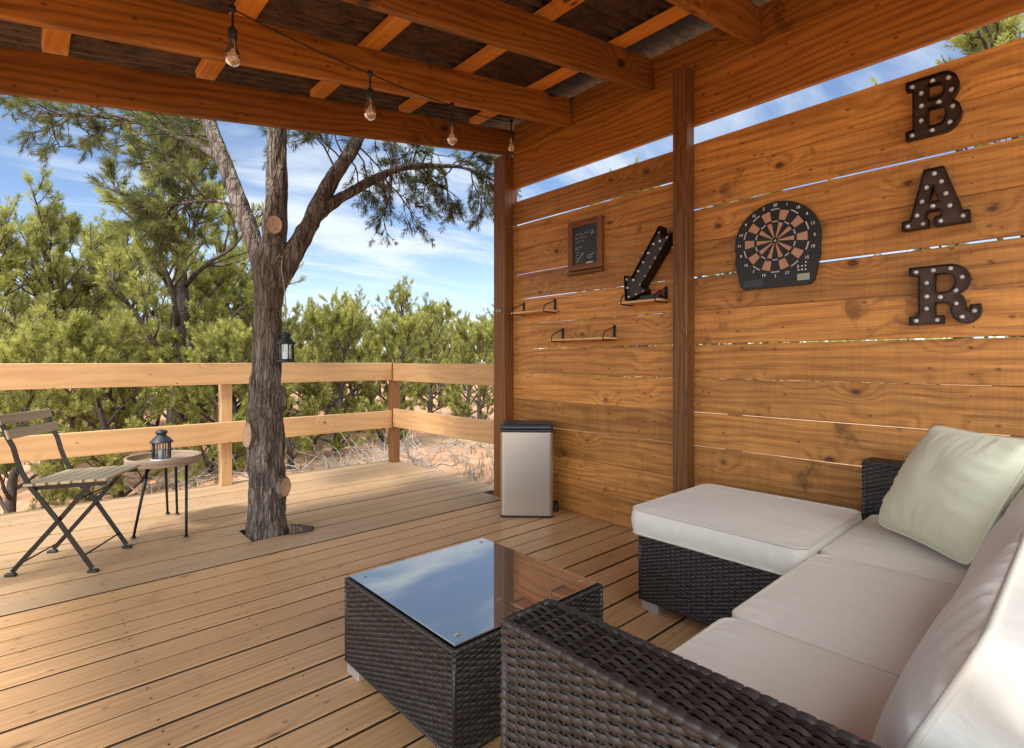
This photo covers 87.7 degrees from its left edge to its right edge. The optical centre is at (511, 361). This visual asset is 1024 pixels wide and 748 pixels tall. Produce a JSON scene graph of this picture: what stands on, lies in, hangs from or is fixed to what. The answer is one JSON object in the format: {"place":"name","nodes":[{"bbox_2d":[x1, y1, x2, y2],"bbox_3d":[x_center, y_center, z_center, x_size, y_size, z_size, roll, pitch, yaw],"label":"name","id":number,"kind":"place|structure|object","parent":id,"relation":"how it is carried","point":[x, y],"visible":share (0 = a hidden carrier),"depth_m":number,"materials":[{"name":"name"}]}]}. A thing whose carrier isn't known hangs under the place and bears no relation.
{"place":"outdoors","nodes":[
{"label":"outdoors","id":0,"kind":"place"},
{"bbox_2d":[0,390,493,494],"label":"dry grass","id":1,"kind":"structure","parent":0,"point":[478,473],"depth_m":7.58,"materials":[{"name":"beige plant"}]},
{"bbox_2d":[0,460,708,747],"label":"deck","id":2,"kind":"structure","parent":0,"point":[214,642],"depth_m":2.40,"materials":[{"name":"brown wood"}]},
{"bbox_2d":[0,408,140,577],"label":"folding chair","id":3,"kind":"object","parent":2,"relation":"on","point":[89,477],"visible":1,"depth_m":2.81,"materials":[{"name":"paint"}]},
{"bbox_2d":[123,450,201,538],"bbox_3d":[-2.269,0.855,3.568,0.484,0.474,0.569,0,0,-4],"label":"side table","id":4,"kind":"object","parent":2,"relation":"on","point":[186,458],"visible":0.91,"depth_m":3.43,"materials":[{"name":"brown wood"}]},
{"bbox_2d":[149,429,173,460],"bbox_3d":[-2.291,0.549,3.481,0.136,0.208,0.136,0,0,-42],"label":"candle lantern","id":5,"kind":"object","parent":4,"relation":"on","point":[161,437],"visible":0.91,"depth_m":3.46,"materials":[{"name":"metal"}]},
{"bbox_2d":[9,469,429,585],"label":"fallen needles","id":6,"kind":"object","parent":2,"relation":"on","point":[191,525],"visible":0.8,"depth_m":3.65,"materials":[{"name":"brown plant"}]},
{"bbox_2d":[0,362,493,486],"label":"deck railing","id":7,"kind":"object","parent":2,"relation":"on","point":[225,432],"visible":0.75,"depth_m":4.65,"materials":[{"name":"brown wood"}]},
{"bbox_2d":[344,538,602,747],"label":"coffee table","id":8,"kind":"object","parent":2,"relation":"on","point":[422,637],"visible":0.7,"depth_m":1.67,"materials":[{"name":"wicker"}]},
{"bbox_2d":[0,0,1023,496],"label":"pergola","id":9,"kind":"object","parent":2,"relation":"on","point":[568,84],"visible":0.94,"depth_m":2.88,"materials":[{"name":"wood"}]},
{"bbox_2d":[217,0,514,151],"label":"string lights","id":10,"kind":"object","parent":9,"relation":"hanging from","point":[232,34],"visible":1,"depth_m":2.56,"materials":[{"name":"black"}]},
{"bbox_2d":[500,420,558,517],"bbox_3d":[0.130,0.769,3.880,0.419,0.662,0.271,0,0,3],"label":"step bin","id":11,"kind":"object","parent":2,"relation":"on","point":[526,468],"visible":1,"depth_m":3.75,"materials":[{"name":"metal"}]},
{"bbox_2d":[500,457,904,747],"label":"wicker sofa","id":12,"kind":"object","parent":2,"relation":"on","point":[571,677],"visible":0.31,"depth_m":0.78,"materials":[{"name":"wicker"}]},
{"bbox_2d":[672,618,899,741],"bbox_3d":[0.535,0.716,0.969,0.664,0.123,0.630,0,0,-42],"label":"seat cushion","id":13,"kind":"object","parent":12,"relation":"on","point":[838,691],"visible":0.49,"depth_m":1.14,"materials":[{"name":"beige fabric"}]},
{"bbox_2d":[872,534,1023,747],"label":"back cushion","id":14,"kind":"object","parent":13,"relation":"on","point":[960,683],"visible":0.99,"depth_m":0.64,"materials":[{"name":"beige fabric"}]},
{"bbox_2d":[732,554,958,675],"bbox_3d":[1.022,0.716,1.414,0.705,0.124,0.629,0,0,-42],"label":"seat cushion","id":15,"kind":"object","parent":12,"relation":"on","point":[881,618],"visible":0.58,"depth_m":1.42,"materials":[{"name":"beige fabric"}]},
{"bbox_2d":[954,496,1023,595],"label":"back cushion","id":16,"kind":"object","parent":15,"relation":"on","point":[1007,528],"visible":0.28,"depth_m":1.17,"materials":[{"name":"beige fabric"}]},
{"bbox_2d":[820,515,970,585],"bbox_3d":[1.532,0.716,1.879,0.725,0.124,0.628,0,0,-42],"label":"seat cushion","id":17,"kind":"object","parent":12,"relation":"on","point":[870,540],"visible":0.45,"depth_m":1.84,"materials":[{"name":"beige fabric"}]},
{"bbox_2d":[878,426,1023,564],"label":"throw pillow","id":18,"kind":"object","parent":17,"relation":"on","point":[952,493],"visible":0.98,"depth_m":1.76,"materials":[{"name":"green fabric"}]},
{"bbox_2d":[1003,485,1023,536],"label":"back cushion","id":19,"kind":"object","parent":17,"relation":"on","point":[1018,497],"visible":0.08,"depth_m":1.60,"materials":[{"name":"beige fabric"}]},
{"bbox_2d":[638,535,780,625],"bbox_3d":[1.044,0.929,2.355,0.690,0.342,0.681,0,0,-42],"label":"wicker ottoman","id":20,"kind":"object","parent":2,"relation":"on","point":[706,589],"visible":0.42,"depth_m":2.18,"materials":[{"name":"wicker"}]},
{"bbox_2d":[631,484,862,575],"bbox_3d":[1.027,0.708,2.353,0.730,0.138,0.751,0,0,-42],"label":"ottoman cushion","id":21,"kind":"object","parent":20,"relation":"on","point":[778,535],"visible":0.92,"depth_m":2.18,"materials":[{"name":"beige fabric"}]},
{"bbox_2d":[513,37,1023,530],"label":"plank wall","id":22,"kind":"structure","parent":2,"relation":"on","point":[857,307],"depth_m":2.74,"materials":[{"name":"wood"}]},
{"bbox_2d":[511,299,556,315],"bbox_3d":[0.163,-0.415,4.071,0.129,0.105,0.385,0,0,-42],"label":"wall shelf","id":23,"kind":"object","parent":22,"relation":"attached to","point":[524,312],"depth_m":4.02,"materials":[{"name":"brown wood"}]},
{"bbox_2d":[549,325,616,341],"bbox_3d":[0.486,-0.193,3.717,0.129,0.105,0.515,0,0,-42],"label":"wall shelf","id":24,"kind":"object","parent":22,"relation":"attached to","point":[614,338],"depth_m":3.62,"materials":[{"name":"brown wood"}]},
{"bbox_2d":[566,215,603,275],"bbox_3d":[0.511,-0.809,3.752,0.040,0.382,0.316,0,0,-42],"label":"chalkboard","id":25,"kind":"object","parent":22,"relation":"attached to","point":[585,244],"visible":1,"depth_m":3.74,"materials":[{"name":"brown wood"}]},
{"bbox_2d":[618,286,669,305],"bbox_3d":[0.825,-0.413,3.346,0.129,0.105,0.300,0,0,-42],"label":"wall shelf","id":26,"kind":"object","parent":22,"relation":"attached to","point":[647,301],"depth_m":3.30,"materials":[{"name":"brown wood"}]},
{"bbox_2d":[624,226,672,300],"bbox_3d":[0.863,-0.606,3.318,0.088,0.435,0.338,0,0,-42],"label":"arrow sign","id":27,"kind":"object","parent":26,"relation":"on","point":[640,279],"visible":1,"depth_m":3.31,"materials":[{"name":"grey metal"}]},
{"bbox_2d":[640,290,663,299],"bbox_3d":[0.869,-0.412,3.312,0.075,0.057,0.125,0,0,-42],"label":"dart case","id":28,"kind":"object","parent":26,"relation":"on","point":[652,295],"visible":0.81,"depth_m":3.28,"materials":[{"name":"black plastic"}]},
{"bbox_2d":[735,200,821,289],"bbox_3d":[1.387,-0.614,2.799,0.031,0.448,0.430,0,0,-42],"label":"dartboard","id":29,"kind":"object","parent":22,"relation":"attached to","point":[777,243],"visible":1,"depth_m":2.78,"materials":[{"name":"black plastic"}]},
{"bbox_2d":[905,71,962,142],"bbox_3d":[1.827,-1.109,2.308,0.042,0.255,0.192,0,0,-42],"label":"marquee letter","id":30,"kind":"object","parent":22,"relation":"attached to","point":[924,104],"visible":1,"depth_m":2.31,"materials":[{"name":"brown metal"}]},
{"bbox_2d":[901,165,971,231],"bbox_3d":[1.831,-0.708,2.303,0.042,0.253,0.235,0,0,-42],"label":"marquee letter","id":31,"kind":"object","parent":22,"relation":"attached to","point":[948,205],"visible":1,"depth_m":2.30,"materials":[{"name":"brown metal"}]},
{"bbox_2d":[909,264,982,324],"bbox_3d":[1.852,-0.286,2.280,0.042,0.256,0.243,0,0,-42],"label":"marquee letter","id":32,"kind":"object","parent":22,"relation":"attached to","point":[930,297],"visible":1,"depth_m":2.29,"materials":[{"name":"brown metal"}]},
{"bbox_2d":[0,374,1009,513],"bbox_3d":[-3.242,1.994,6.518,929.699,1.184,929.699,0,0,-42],"label":"ground","id":33,"kind":"structure","parent":0,"point":[24,496],"depth_m":8.72,"materials":[{"name":"beige soil"}]},
{"bbox_2d":[0,251,71,427],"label":"pinyon pine","id":34,"kind":"object","parent":33,"relation":"on","point":[14,424],"visible":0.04,"depth_m":13.64,"materials":[{"name":"green plant"}]},
{"bbox_2d":[0,192,85,465],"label":"pinyon pine","id":35,"kind":"object","parent":33,"relation":"on","point":[6,230],"visible":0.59,"depth_m":7.82,"materials":[{"name":"green plant"}]},
{"bbox_2d":[0,319,134,513],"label":"pinyon pine","id":36,"kind":"object","parent":33,"relation":"on","point":[34,351],"visible":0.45,"depth_m":6.34,"materials":[{"name":"green plant"}]},
{"bbox_2d":[0,167,144,477],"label":"pinyon pine","id":37,"kind":"object","parent":33,"relation":"on","point":[54,224],"visible":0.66,"depth_m":8.82,"materials":[{"name":"green plant"}]},
{"bbox_2d":[0,228,160,458],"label":"pinyon pine","id":38,"kind":"object","parent":33,"relation":"on","point":[80,298],"visible":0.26,"depth_m":9.53,"materials":[{"name":"green plant"}]},
{"bbox_2d":[9,303,181,502],"bbox_3d":[-5.183,0.750,6.788,2.286,2.868,1.636,0,0,33],"label":"pinyon pine","id":39,"kind":"object","parent":33,"relation":"on","point":[79,333],"visible":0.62,"depth_m":6.45,"materials":[{"name":"green plant"}]},
{"bbox_2d":[0,207,191,430],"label":"pinyon pine","id":40,"kind":"object","parent":33,"relation":"on","point":[84,238],"visible":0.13,"depth_m":11.01,"materials":[{"name":"green plant"}]},
{"bbox_2d":[34,217,159,403],"bbox_3d":[-8.871,-0.652,12.091,2.338,5.410,2.292,0,0,2],"label":"pinyon pine","id":41,"kind":"object","parent":33,"relation":"on","point":[111,239],"visible":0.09,"depth_m":11.94,"materials":[{"name":"green plant"}]},
{"bbox_2d":[65,108,264,450],"bbox_3d":[-4.965,-1.050,7.862,2.704,6.384,2.759,0,0,-40],"label":"pinyon pine","id":42,"kind":"object","parent":33,"relation":"on","point":[179,294],"visible":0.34,"depth_m":7.80,"materials":[{"name":"green plant"}]},
{"bbox_2d":[131,275,242,417],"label":"pinyon pine","id":43,"kind":"object","parent":33,"relation":"on","point":[164,323],"visible":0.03,"depth_m":12.47,"materials":[{"name":"green plant"}]},
{"bbox_2d":[92,211,306,418],"bbox_3d":[-5.514,-0.298,9.842,3.081,4.667,3.618,0,0,20],"label":"pinyon pine","id":44,"kind":"object","parent":33,"relation":"on","point":[215,281],"visible":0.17,"depth_m":9.25,"materials":[{"name":"green plant"}]},
{"bbox_2d":[157,318,251,480],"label":"pinyon pine","id":45,"kind":"object","parent":33,"relation":"on","point":[236,345],"visible":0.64,"depth_m":7.09,"materials":[{"name":"green plant"}]},
{"bbox_2d":[149,263,338,453],"bbox_3d":[-4.309,0.197,8.767,2.858,3.585,2.046,0,0,-33],"label":"pinyon pine","id":46,"kind":"object","parent":33,"relation":"on","point":[227,288],"visible":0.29,"depth_m":8.57,"materials":[{"name":"green plant"}]},
{"bbox_2d":[0,95,521,541],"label":"deck tree","id":47,"kind":"object","parent":33,"relation":"on","point":[264,443],"visible":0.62,"depth_m":3.53,"materials":[{"name":"brown plant"}]},
{"bbox_2d":[276,255,285,328],"bbox_3d":[-1.454,-0.439,3.372,0.083,0.472,0.027,0,0,20],"label":"wire hook","id":48,"kind":"object","parent":47,"relation":"attached to","point":[284,288],"visible":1,"depth_m":3.35,"materials":[{"name":"black metal"}]},
{"bbox_2d":[275,329,295,361],"bbox_3d":[-1.422,-0.101,3.349,0.123,0.211,0.123,0,0,-42],"label":"hanging lantern","id":49,"kind":"object","parent":48,"relation":"hanging from","point":[285,338],"visible":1,"depth_m":3.33,"materials":[{"name":"grey paint"}]},
{"bbox_2d":[29,411,493,509],"bbox_3d":[-3.162,1.584,7.553,7.520,1.664,6.200,0,0,-6],"label":"dry brush","id":50,"kind":"object","parent":33,"relation":"on","point":[414,458],"visible":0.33,"depth_m":7.19,"materials":[{"name":"beige plant"}]},
{"bbox_2d":[212,236,316,395],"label":"pinyon pine","id":51,"kind":"object","parent":33,"relation":"on","point":[239,268],"visible":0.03,"depth_m":14.56,"materials":[{"name":"green plant"}]},
{"bbox_2d":[236,292,313,415],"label":"pinyon pine","id":52,"kind":"object","parent":33,"relation":"on","point":[297,306],"visible":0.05,"depth_m":11.73,"materials":[{"name":"green plant"}]},
{"bbox_2d":[232,340,331,468],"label":"pinyon pine","id":53,"kind":"object","parent":33,"relation":"on","point":[305,443],"visible":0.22,"depth_m":7.52,"materials":[{"name":"green plant"}]},
{"bbox_2d":[246,291,365,443],"bbox_3d":[-3.519,0.264,9.587,2.437,3.143,2.075,0,0,19],"label":"pinyon pine","id":54,"kind":"object","parent":33,"relation":"on","point":[330,360],"visible":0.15,"depth_m":9.59,"materials":[{"name":"green plant"}]},
{"bbox_2d":[287,300,387,453],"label":"pinyon pine","id":55,"kind":"object","parent":33,"relation":"on","point":[350,323],"visible":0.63,"depth_m":8.48,"materials":[{"name":"green plant"}]},
{"bbox_2d":[306,285,383,395],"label":"pinyon pine","id":56,"kind":"object","parent":33,"relation":"on","point":[335,299],"visible":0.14,"depth_m":17.12,"materials":[{"name":"green plant"}]},
{"bbox_2d":[311,309,393,432],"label":"pinyon pine","id":57,"kind":"object","parent":33,"relation":"on","point":[352,394],"visible":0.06,"depth_m":11.11,"materials":[{"name":"green plant"}]},
{"bbox_2d":[243,407,493,483],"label":"ground litter","id":58,"kind":"object","parent":33,"relation":"on","point":[404,456],"visible":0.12,"depth_m":8.55,"materials":[{"name":"brown plant"}]},
{"bbox_2d":[341,309,431,444],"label":"pinyon pine","id":59,"kind":"object","parent":33,"relation":"on","point":[406,326],"visible":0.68,"depth_m":9.26,"materials":[{"name":"green plant"}]},
{"bbox_2d":[357,275,453,407],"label":"pinyon pine","id":60,"kind":"object","parent":33,"relation":"on","point":[402,296],"visible":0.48,"depth_m":12.21,"materials":[{"name":"green plant"}]},
{"bbox_2d":[381,293,469,412],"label":"pinyon pine","id":61,"kind":"object","parent":33,"relation":"on","point":[434,360],"visible":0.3,"depth_m":14.16,"materials":[{"name":"green plant"}]},
{"bbox_2d":[396,302,473,406],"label":"pinyon pine","id":62,"kind":"object","parent":33,"relation":"on","point":[441,346],"visible":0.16,"depth_m":17.10,"materials":[{"name":"green plant"}]},
{"bbox_2d":[424,308,493,416],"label":"pinyon pine","id":63,"kind":"object","parent":33,"relation":"on","point":[465,321],"visible":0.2,"depth_m":12.16,"materials":[{"name":"green plant"}]},
{"bbox_2d":[439,318,530,420],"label":"pinyon pine","id":64,"kind":"object","parent":33,"relation":"on","point":[477,335],"visible":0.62,"depth_m":10.86,"materials":[{"name":"green plant"}]},
{"bbox_2d":[475,298,538,363],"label":"pinyon pine","id":65,"kind":"object","parent":33,"relation":"on","point":[490,354],"visible":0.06,"depth_m":14.85,"materials":[{"name":"green plant"}]},
{"bbox_2d":[0,289,1018,405],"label":"distant woodland","id":66,"kind":"object","parent":33,"relation":"on","point":[434,384],"depth_m":23.69,"materials":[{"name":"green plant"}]},
{"bbox_2d":[576,155,671,435],"bbox_3d":[1.775,-0.628,8.309,1.965,5.146,2.373,0,0,21],"label":"pinyon pine","id":67,"kind":"object","parent":33,"relation":"on","point":[635,159],"depth_m":8.23,"materials":[{"name":"green plant"}]},
{"bbox_2d":[694,189,802,451],"bbox_3d":[3.458,-0.705,8.008,2.486,5.391,2.058,0,0,42],"label":"pinyon pine","id":68,"kind":"object","parent":33,"relation":"on","point":[736,272],"visible":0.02,"depth_m":7.87,"materials":[{"name":"green plant"}]},
{"bbox_2d":[822,12,1023,436],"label":"pinyon pine","id":69,"kind":"object","parent":33,"relation":"on","point":[987,36],"visible":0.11,"depth_m":6.10,"materials":[{"name":"green plant"}]},
{"bbox_2d":[0,13,1023,362],"label":"sky","id":70,"kind":"structure","parent":0,"point":[459,268],"materials":[{"name":"blue"}]}
]}

